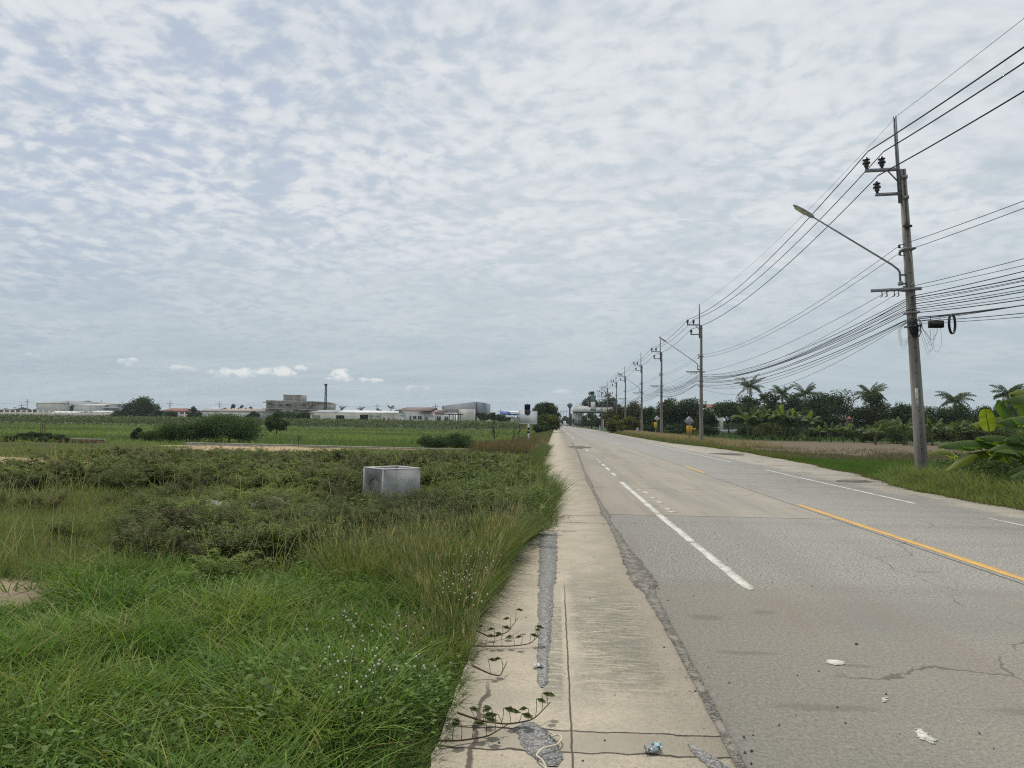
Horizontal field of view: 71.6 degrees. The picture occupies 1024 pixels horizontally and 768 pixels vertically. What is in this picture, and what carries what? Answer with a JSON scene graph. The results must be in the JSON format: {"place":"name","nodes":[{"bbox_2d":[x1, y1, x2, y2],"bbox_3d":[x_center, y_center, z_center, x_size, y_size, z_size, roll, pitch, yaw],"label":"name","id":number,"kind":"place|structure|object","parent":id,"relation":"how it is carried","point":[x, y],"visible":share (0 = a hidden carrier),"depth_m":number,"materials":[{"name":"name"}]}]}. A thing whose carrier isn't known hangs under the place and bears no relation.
{"place":"outdoors","nodes":[
{"label":"outdoors","id":0,"kind":"place"},
{"bbox_2d":[201,407,267,412],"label":"warehouse","id":1,"kind":"structure","parent":0,"point":[217,409],"depth_m":284.70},
{"bbox_2d":[0,535,496,767],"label":"grass","id":2,"kind":"structure","parent":0,"point":[75,639],"depth_m":4.29,"materials":[{"name":"plant"}]},
{"bbox_2d":[306,549,501,726],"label":"white flowers","id":3,"kind":"object","parent":2,"relation":"on","point":[378,664],"visible":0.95,"depth_m":4.09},
{"bbox_2d":[442,402,489,427],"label":"warehouse","id":4,"kind":"structure","parent":0,"point":[470,410],"depth_m":241.92,"materials":[{"name":"metal"}]},
{"bbox_2d":[0,421,998,767],"bbox_3d":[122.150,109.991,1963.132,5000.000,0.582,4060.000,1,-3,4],"label":"ground","id":5,"kind":"structure","parent":0,"point":[838,445],"depth_m":38.96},
{"bbox_2d":[0,431,70,441],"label":"bush","id":6,"kind":"object","parent":5,"relation":"on","point":[32,436],"visible":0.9,"depth_m":45.57,"materials":[{"name":"green plant"}]},
{"bbox_2d":[36,401,125,411],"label":"warehouse","id":7,"kind":"structure","parent":5,"relation":"on","point":[56,406],"depth_m":344.33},
{"bbox_2d":[0,410,192,423],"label":"perimeter wall","id":8,"kind":"structure","parent":5,"relation":"on","point":[60,413],"depth_m":272.99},
{"bbox_2d":[71,404,126,412],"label":"warehouse","id":9,"kind":"structure","parent":5,"relation":"on","point":[90,408],"depth_m":317.09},
{"bbox_2d":[120,396,161,416],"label":"tree","id":10,"kind":"object","parent":5,"relation":"on","point":[143,406],"visible":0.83,"depth_m":261.43,"materials":[{"name":"green plant"}]},
{"bbox_2d":[137,430,174,441],"bbox_3d":[-29.886,4.475,59.621,2.907,1.390,2.504,1,-3,4],"label":"bush","id":11,"kind":"object","parent":5,"relation":"on","point":[148,435],"visible":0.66,"depth_m":59.06,"materials":[{"name":"green plant"}]},
{"bbox_2d":[152,422,217,441],"bbox_3d":[-26.326,4.052,57.345,5.055,2.059,4.146,1,-3,4],"label":"bush","id":12,"kind":"object","parent":5,"relation":"on","point":[179,432],"visible":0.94,"depth_m":56.64,"materials":[{"name":"green plant"}]},
{"bbox_2d":[190,411,267,442],"bbox_3d":[-23.003,3.719,58.314,5.952,2.913,5.968,1,-3,4],"label":"bush","id":13,"kind":"object","parent":5,"relation":"on","point":[233,427],"visible":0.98,"depth_m":57.23,"materials":[{"name":"green plant"}]},
{"bbox_2d":[0,423,533,448],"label":"field grass","id":14,"kind":"structure","parent":5,"relation":"on","point":[83,430],"depth_m":87.01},
{"bbox_2d":[0,413,534,430],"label":"cassava crop","id":15,"kind":"object","parent":5,"relation":"on","point":[338,422],"visible":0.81,"depth_m":188.48,"materials":[{"name":"green plant"}]},
{"bbox_2d":[264,411,289,433],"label":"tree","id":16,"kind":"object","parent":5,"relation":"on","point":[273,422],"visible":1,"depth_m":93.41,"materials":[{"name":"green plant"}]},
{"bbox_2d":[0,462,560,767],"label":"broadleaf weeds","id":17,"kind":"object","parent":5,"relation":"on","point":[263,680],"visible":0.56,"depth_m":3.81,"materials":[{"name":"green plant"}]},
{"bbox_2d":[0,442,573,583],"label":"scrub","id":18,"kind":"object","parent":5,"relation":"on","point":[224,462],"depth_m":12.67,"materials":[{"name":"plant"}]},
{"bbox_2d":[0,442,579,767],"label":"rough grass","id":19,"kind":"structure","parent":5,"relation":"on","point":[40,541],"depth_m":9.77,"materials":[{"name":"plant"}]},
{"bbox_2d":[262,395,338,425],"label":"unfinished building","id":20,"kind":"structure","parent":5,"relation":"on","point":[295,403],"depth_m":250.59,"materials":[{"name":"concrete"}]},
{"bbox_2d":[91,495,554,672],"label":"seeding grass","id":21,"kind":"structure","parent":5,"relation":"on","point":[414,558],"depth_m":7.04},
{"bbox_2d":[185,442,469,449],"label":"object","id":22,"kind":"structure","parent":5,"relation":"on","point":[212,444],"depth_m":43.24,"materials":[{"name":"soil"}]},
{"bbox_2d":[308,410,398,426],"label":"workshop","id":23,"kind":"structure","parent":5,"relation":"on","point":[355,414],"depth_m":228.43,"materials":[{"name":"white metal"}]},
{"bbox_2d":[363,466,420,507],"bbox_3d":[-2.342,2.093,13.778,0.810,0.950,0.810,3,-4,-40],"label":"catch basin","id":24,"kind":"object","parent":5,"relation":"on","point":[380,475],"visible":0.62,"depth_m":13.54,"materials":[{"name":"concrete"}]},
{"bbox_2d":[394,407,457,428],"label":"office","id":25,"kind":"structure","parent":5,"relation":"on","point":[416,413],"depth_m":217.03,"materials":[{"name":"white concrete"}]},
{"bbox_2d":[416,432,492,448],"bbox_3d":[-3.981,4.188,50.203,5.670,1.636,5.438,1,-3,4],"label":"bush","id":26,"kind":"object","parent":5,"relation":"on","point":[456,439],"visible":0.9,"depth_m":48.87,"materials":[{"name":"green plant"}]},
{"bbox_2d":[519,403,536,438],"bbox_3d":[1.117,2.893,50.094,1.320,3.042,0.290,1,-3,4],"label":"warning sign","id":27,"kind":"object","parent":5,"relation":"on","point":[527,415],"visible":0.84,"depth_m":50.16,"materials":[{"name":"metal"}]},
{"bbox_2d":[532,401,561,418],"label":"tree","id":28,"kind":"object","parent":5,"relation":"on","point":[546,408],"visible":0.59,"depth_m":158.51,"materials":[{"name":"green plant"}]},
{"bbox_2d":[537,413,560,430],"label":"bush","id":29,"kind":"object","parent":5,"relation":"on","point":[554,421],"visible":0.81,"depth_m":120.74,"materials":[{"name":"green plant"}]},
{"bbox_2d":[601,404,624,422],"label":"tree","id":30,"kind":"object","parent":5,"relation":"on","point":[611,412],"visible":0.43,"depth_m":149.85,"materials":[{"name":"green plant"}]},
{"bbox_2d":[605,415,621,431],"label":"bush","id":31,"kind":"object","parent":5,"relation":"on","point":[612,422],"visible":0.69,"depth_m":124.42,"materials":[{"name":"green plant"}]},
{"bbox_2d":[616,415,643,430],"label":"bush","id":32,"kind":"object","parent":5,"relation":"on","point":[631,423],"visible":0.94,"depth_m":115.64,"materials":[{"name":"green plant"}]},
{"bbox_2d":[617,362,642,430],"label":"power pole","id":33,"kind":"object","parent":5,"relation":"on","point":[641,382],"visible":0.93,"depth_m":104.99,"materials":[{"name":"concrete"}]},
{"bbox_2d":[619,400,645,425],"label":"tree","id":34,"kind":"object","parent":5,"relation":"on","point":[634,409],"visible":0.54,"depth_m":146.86,"materials":[{"name":"green plant"}]},
{"bbox_2d":[637,405,659,426],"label":"tree","id":35,"kind":"object","parent":5,"relation":"on","point":[647,415],"visible":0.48,"depth_m":143.85,"materials":[{"name":"green plant"}]},
{"bbox_2d":[650,339,662,432],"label":"power pole","id":36,"kind":"object","parent":5,"relation":"on","point":[661,404],"visible":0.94,"depth_m":85.33,"materials":[{"name":"concrete"}]},
{"bbox_2d":[651,397,686,425],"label":"tree","id":37,"kind":"object","parent":5,"relation":"on","point":[671,409],"visible":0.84,"depth_m":138.96,"materials":[{"name":"green plant"}]},
{"bbox_2d":[663,423,685,433],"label":"shrub","id":38,"kind":"object","parent":5,"relation":"on","point":[673,429],"visible":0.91,"depth_m":119.50,"materials":[{"name":"green plant"}]},
{"bbox_2d":[659,304,703,440],"bbox_3d":[14.828,-0.587,62.121,3.960,12.900,0.390,1,-3,4],"label":"power pole","id":39,"kind":"object","parent":5,"relation":"on","point":[700,328],"visible":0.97,"depth_m":61.97,"materials":[{"name":"concrete"}]},
{"bbox_2d":[580,46,1023,404],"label":"power line","id":40,"kind":"object","parent":39,"relation":"attached to","point":[1020,49],"visible":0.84,"depth_m":22.49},
{"bbox_2d":[580,90,1023,405],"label":"power line","id":41,"kind":"object","parent":39,"relation":"attached to","point":[872,181],"visible":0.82,"depth_m":22.48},
{"bbox_2d":[587,62,1023,400],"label":"power line","id":42,"kind":"object","parent":39,"relation":"attached to","point":[869,167],"visible":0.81,"depth_m":23.18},
{"bbox_2d":[674,397,710,434],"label":"tree","id":43,"kind":"object","parent":5,"relation":"on","point":[690,407],"visible":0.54,"depth_m":137.04,"materials":[{"name":"green plant"}]},
{"bbox_2d":[692,409,720,429],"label":"tree","id":44,"kind":"object","parent":5,"relation":"on","point":[709,419],"visible":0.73,"depth_m":128.78,"materials":[{"name":"green plant"}]},
{"bbox_2d":[709,400,749,433],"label":"tree","id":45,"kind":"object","parent":5,"relation":"on","point":[723,409],"visible":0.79,"depth_m":124.44,"materials":[{"name":"green plant"}]},
{"bbox_2d":[729,405,763,437],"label":"banana plant","id":46,"kind":"object","parent":5,"relation":"on","point":[744,415],"visible":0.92,"depth_m":95.74,"materials":[{"name":"green plant"}]},
{"bbox_2d":[735,395,761,426],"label":"tree","id":47,"kind":"object","parent":5,"relation":"on","point":[748,403],"visible":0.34,"depth_m":134.81,"materials":[{"name":"green plant"}]},
{"bbox_2d":[735,374,764,399],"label":"coconut palm","id":48,"kind":"object","parent":5,"relation":"on","point":[751,387],"visible":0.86,"depth_m":157.15,"materials":[{"name":"green plant"}]},
{"bbox_2d":[749,407,778,439],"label":"banana plant","id":49,"kind":"object","parent":5,"relation":"on","point":[767,415],"visible":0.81,"depth_m":95.77,"materials":[{"name":"green plant"}]},
{"bbox_2d":[754,421,781,436],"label":"shrub","id":50,"kind":"object","parent":5,"relation":"on","point":[766,429],"visible":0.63,"depth_m":101.03,"materials":[{"name":"green plant"}]},
{"bbox_2d":[756,392,787,434],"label":"tree","id":51,"kind":"object","parent":5,"relation":"on","point":[771,403],"visible":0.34,"depth_m":132.28,"materials":[{"name":"green plant"}]},
{"bbox_2d":[757,406,791,437],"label":"banana plant","id":52,"kind":"object","parent":5,"relation":"on","point":[777,417],"visible":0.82,"depth_m":95.58,"materials":[{"name":"green plant"}]},
{"bbox_2d":[771,404,802,439],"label":"banana plant","id":53,"kind":"object","parent":5,"relation":"on","point":[782,412],"visible":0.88,"depth_m":95.46,"materials":[{"name":"green plant"}]},
{"bbox_2d":[776,392,811,427],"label":"tree","id":54,"kind":"object","parent":5,"relation":"on","point":[793,401],"visible":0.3,"depth_m":129.97,"materials":[{"name":"green plant"}]},
{"bbox_2d":[790,382,818,433],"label":"coconut palm","id":55,"kind":"object","parent":5,"relation":"on","point":[807,390],"visible":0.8,"depth_m":154.30,"materials":[{"name":"green plant"}]},
{"bbox_2d":[797,409,822,439],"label":"banana plant","id":56,"kind":"object","parent":5,"relation":"on","point":[810,414],"visible":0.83,"depth_m":95.11,"materials":[{"name":"green plant"}]},
{"bbox_2d":[639,420,1006,433],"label":"woods","id":57,"kind":"object","parent":5,"relation":"on","point":[732,425],"visible":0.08,"depth_m":176.64,"materials":[{"name":"green plant"}]},
{"bbox_2d":[798,389,858,436],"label":"tree","id":58,"kind":"object","parent":5,"relation":"on","point":[826,407],"visible":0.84,"depth_m":121.12,"materials":[{"name":"green plant"}]},
{"bbox_2d":[793,116,941,471],"bbox_3d":[11.969,-2.629,23.870,4.544,12.900,0.408,-2,-3,3],"label":"power pole","id":59,"kind":"object","parent":5,"relation":"on","point":[919,430],"visible":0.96,"depth_m":23.74,"materials":[{"name":"concrete"}]},
{"bbox_2d":[582,271,1023,415],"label":"communication cable","id":60,"kind":"object","parent":59,"relation":"attached to","point":[870,317],"visible":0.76,"depth_m":25.66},
{"bbox_2d":[584,296,1023,417],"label":"communication cable","id":61,"kind":"object","parent":59,"relation":"attached to","point":[866,331],"visible":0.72,"depth_m":25.52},
{"bbox_2d":[587,291,1023,413],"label":"communication cable","id":62,"kind":"object","parent":59,"relation":"attached to","point":[865,329],"visible":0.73,"depth_m":25.32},
{"bbox_2d":[592,208,1023,408],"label":"power line","id":63,"kind":"object","parent":59,"relation":"attached to","point":[868,274],"visible":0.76,"depth_m":25.01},
{"bbox_2d":[594,313,1023,413],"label":"communication cable","id":64,"kind":"object","parent":59,"relation":"attached to","point":[872,337],"visible":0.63,"depth_m":24.53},
{"bbox_2d":[596,277,1023,411],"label":"communication cable","id":65,"kind":"object","parent":59,"relation":"attached to","point":[870,320],"visible":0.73,"depth_m":25.49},
{"bbox_2d":[601,305,1019,411],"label":"communication cable","id":66,"kind":"object","parent":59,"relation":"attached to","point":[869,337],"visible":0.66,"depth_m":25.42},
{"bbox_2d":[597,258,1023,408],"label":"communication cable","id":67,"kind":"object","parent":59,"relation":"attached to","point":[860,306],"visible":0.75,"depth_m":24.87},
{"bbox_2d":[599,285,1023,410],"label":"communication cable","id":68,"kind":"object","parent":59,"relation":"attached to","point":[861,328],"visible":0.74,"depth_m":25.98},
{"bbox_2d":[599,299,1023,411],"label":"communication cable","id":69,"kind":"object","parent":59,"relation":"attached to","point":[868,332],"visible":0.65,"depth_m":25.40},
{"bbox_2d":[618,201,1022,394],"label":"power line","id":70,"kind":"object","parent":59,"relation":"attached to","point":[866,269],"visible":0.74,"depth_m":24.74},
{"bbox_2d":[637,305,1023,401],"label":"communication cable","id":71,"kind":"object","parent":59,"relation":"attached to","point":[874,338],"visible":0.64,"depth_m":25.01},
{"bbox_2d":[918,307,1003,333],"bbox_3d":[14.777,-2.070,23.428,2.621,0.862,0.316,0,-3,8],"label":"splice box","id":72,"kind":"object","parent":59,"relation":"hanging from","point":[932,324],"visible":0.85,"depth_m":23.42,"materials":[{"name":"black plastic"}]},
{"bbox_2d":[843,392,893,429],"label":"tree","id":73,"kind":"object","parent":5,"relation":"on","point":[870,414],"visible":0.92,"depth_m":117.33,"materials":[{"name":"green plant"}]},
{"bbox_2d":[856,425,883,441],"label":"shrub","id":74,"kind":"object","parent":5,"relation":"on","point":[863,437],"visible":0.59,"depth_m":86.70,"materials":[{"name":"green plant"}]},
{"bbox_2d":[854,382,887,426],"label":"coconut palm","id":75,"kind":"object","parent":5,"relation":"on","point":[879,388],"visible":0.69,"depth_m":128.14,"materials":[{"name":"green plant"}]},
{"bbox_2d":[745,446,1013,462],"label":"plot weeds","id":76,"kind":"object","parent":5,"relation":"on","point":[899,455],"visible":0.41,"depth_m":44.64,"materials":[{"name":"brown plant"}]},
{"bbox_2d":[786,456,994,476],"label":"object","id":77,"kind":"object","parent":5,"relation":"on","point":[863,466],"visible":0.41,"depth_m":32.96,"materials":[{"name":"green plant"}]},
{"bbox_2d":[870,418,912,442],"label":"shrub","id":78,"kind":"object","parent":5,"relation":"on","point":[889,433],"visible":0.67,"depth_m":84.98,"materials":[{"name":"green plant"}]},
{"bbox_2d":[880,401,911,423],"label":"tree","id":79,"kind":"object","parent":5,"relation":"on","point":[903,412],"visible":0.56,"depth_m":119.25,"materials":[{"name":"green plant"}]},
{"bbox_2d":[888,417,912,444],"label":"banana plant","id":80,"kind":"object","parent":5,"relation":"on","point":[900,424],"visible":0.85,"depth_m":77.17,"materials":[{"name":"green plant"}]},
{"bbox_2d":[925,417,944,445],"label":"banana plant","id":81,"kind":"object","parent":5,"relation":"on","point":[928,426],"visible":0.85,"depth_m":76.98,"materials":[{"name":"green plant"}]},
{"bbox_2d":[924,406,953,425],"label":"tree","id":82,"kind":"object","parent":5,"relation":"on","point":[932,414],"visible":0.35,"depth_m":117.15,"materials":[{"name":"green plant"}]},
{"bbox_2d":[926,421,957,441],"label":"shrub","id":83,"kind":"object","parent":5,"relation":"on","point":[938,434],"visible":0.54,"depth_m":80.41,"materials":[{"name":"green plant"}]},
{"bbox_2d":[934,391,975,410],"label":"coconut palm","id":84,"kind":"object","parent":5,"relation":"on","point":[951,399],"visible":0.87,"depth_m":125.23,"materials":[{"name":"green plant"}]},
{"bbox_2d":[941,420,969,441],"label":"banana plant","id":85,"kind":"object","parent":5,"relation":"on","point":[952,427],"visible":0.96,"depth_m":76.86,"materials":[{"name":"green plant"}]},
{"bbox_2d":[935,402,978,425],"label":"tree","id":86,"kind":"object","parent":5,"relation":"on","point":[958,412],"visible":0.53,"depth_m":114.86,"materials":[{"name":"green plant"}]},
{"bbox_2d":[945,419,987,441],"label":"shrub","id":87,"kind":"object","parent":5,"relation":"on","point":[961,436],"visible":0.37,"depth_m":78.39,"materials":[{"name":"green plant"}]},
{"bbox_2d":[928,443,1023,479],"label":"creeper","id":88,"kind":"object","parent":5,"relation":"on","point":[990,466],"visible":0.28,"depth_m":22.21,"materials":[{"name":"green plant"}]},
{"bbox_2d":[937,390,1023,480],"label":"banana plant","id":89,"kind":"object","parent":5,"relation":"on","point":[1007,448],"visible":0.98,"depth_m":18.85,"materials":[{"name":"green plant"}]},
{"bbox_2d":[965,425,1023,442],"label":"shrub","id":90,"kind":"object","parent":5,"relation":"on","point":[1000,431],"visible":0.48,"depth_m":75.50,"materials":[{"name":"green plant"}]},
{"bbox_2d":[990,383,1023,406],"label":"coconut palm","id":91,"kind":"object","parent":5,"relation":"on","point":[1005,393],"visible":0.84,"depth_m":119.17,"materials":[{"name":"green plant"}]},
{"bbox_2d":[464,430,553,454],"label":"verge grass","id":92,"kind":"structure","parent":0,"point":[535,439],"depth_m":38.85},
{"bbox_2d":[0,0,1023,420],"label":"sky","id":93,"kind":"structure","parent":0,"point":[504,205],"materials":[{"name":"grey"}]},
{"bbox_2d":[430,428,735,767],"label":"shoulder","id":94,"kind":"object","parent":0,"point":[585,712],"visible":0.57,"depth_m":4.54},
{"bbox_2d":[438,712,507,741],"bbox_3d":[-0.193,1.721,3.571,0.375,0.114,0.138,2,-3,-13],"label":"creeping vine","id":95,"kind":"object","parent":94,"relation":"on","point":[489,716],"visible":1,"depth_m":3.55,"materials":[{"name":"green plant"}]},
{"bbox_2d":[457,691,555,724],"bbox_3d":[-0.010,1.722,3.749,0.540,0.137,0.174,1,-3,-13],"label":"creeping vine","id":96,"kind":"object","parent":94,"relation":"on","point":[509,709],"visible":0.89,"depth_m":3.75,"materials":[{"name":"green plant"}]},
{"bbox_2d":[470,625,543,646],"bbox_3d":[-0.026,1.794,5.019,0.567,0.129,0.130,2,-3,-19],"label":"creeping vine","id":97,"kind":"object","parent":94,"relation":"on","point":[534,635],"visible":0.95,"depth_m":5.03,"materials":[{"name":"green plant"}]},
{"bbox_2d":[513,722,562,766],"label":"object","id":98,"kind":"object","parent":94,"relation":"on","point":[534,738],"visible":0.93,"depth_m":3.54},
{"bbox_2d":[536,532,557,687],"bbox_3d":[0.343,1.998,7.324,0.274,0.004,6.100,1,-3,4],"label":"asphalt patch","id":99,"kind":"object","parent":94,"relation":"on","point":[547,560],"visible":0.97,"depth_m":6.53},
{"bbox_2d":[688,744,729,767],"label":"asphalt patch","id":100,"kind":"object","parent":94,"relation":"on","point":[707,758],"visible":1,"depth_m":3.40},
{"bbox_2d":[573,406,608,423],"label":"canopy building","id":101,"kind":"structure","parent":0,"point":[577,410],"depth_m":263.90,"materials":[{"name":"white metal"}]},
{"bbox_2d":[608,429,807,461],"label":"dry grass","id":102,"kind":"structure","parent":0,"point":[720,443],"depth_m":60.37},
{"bbox_2d":[559,425,1023,767],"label":"road","id":103,"kind":"structure","parent":0,"point":[937,652],"depth_m":6.49,"materials":[{"name":"concrete"}]},
{"bbox_2d":[619,482,659,512],"bbox_3d":[2.821,2.517,16.218,0.151,0.002,6.850,1,-3,3],"label":"lane marking","id":104,"kind":"object","parent":103,"relation":"on","point":[642,500],"visible":1,"depth_m":15.28,"materials":[{"name":"white paint"}]},
{"bbox_2d":[571,442,746,767],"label":"road seam","id":105,"kind":"object","parent":103,"relation":"on","point":[641,578],"visible":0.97,"depth_m":5.99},
{"bbox_2d":[655,513,694,541],"bbox_3d":[2.539,2.242,11.223,0.142,0.002,3.071,1,-3,3],"label":"lane marking","id":106,"kind":"object","parent":103,"relation":"on","point":[684,535],"visible":1,"depth_m":10.94,"materials":[{"name":"white paint"}]},
{"bbox_2d":[690,542,754,589],"bbox_3d":[2.396,2.081,8.291,0.134,0.002,2.751,1,-3,3],"label":"lane marking","id":107,"kind":"object","parent":103,"relation":"on","point":[732,574],"visible":1,"depth_m":7.96,"materials":[{"name":"white paint"}]},
{"bbox_2d":[797,504,1023,580],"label":"line","id":108,"kind":"object","parent":103,"relation":"on","point":[946,553],"visible":1,"depth_m":9.44,"materials":[{"name":"yellow paint"}]},
{"bbox_2d":[914,728,937,743],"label":"litter","id":109,"kind":"object","parent":103,"relation":"on","point":[921,734],"visible":1,"depth_m":3.68,"materials":[{"name":"white paper"}]},
{"bbox_2d":[663,431,951,442],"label":"orchard grass","id":110,"kind":"structure","parent":0,"point":[802,436],"depth_m":98.70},
{"bbox_2d":[782,458,1023,509],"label":"roadside grass","id":111,"kind":"structure","parent":0,"point":[994,490],"depth_m":17.77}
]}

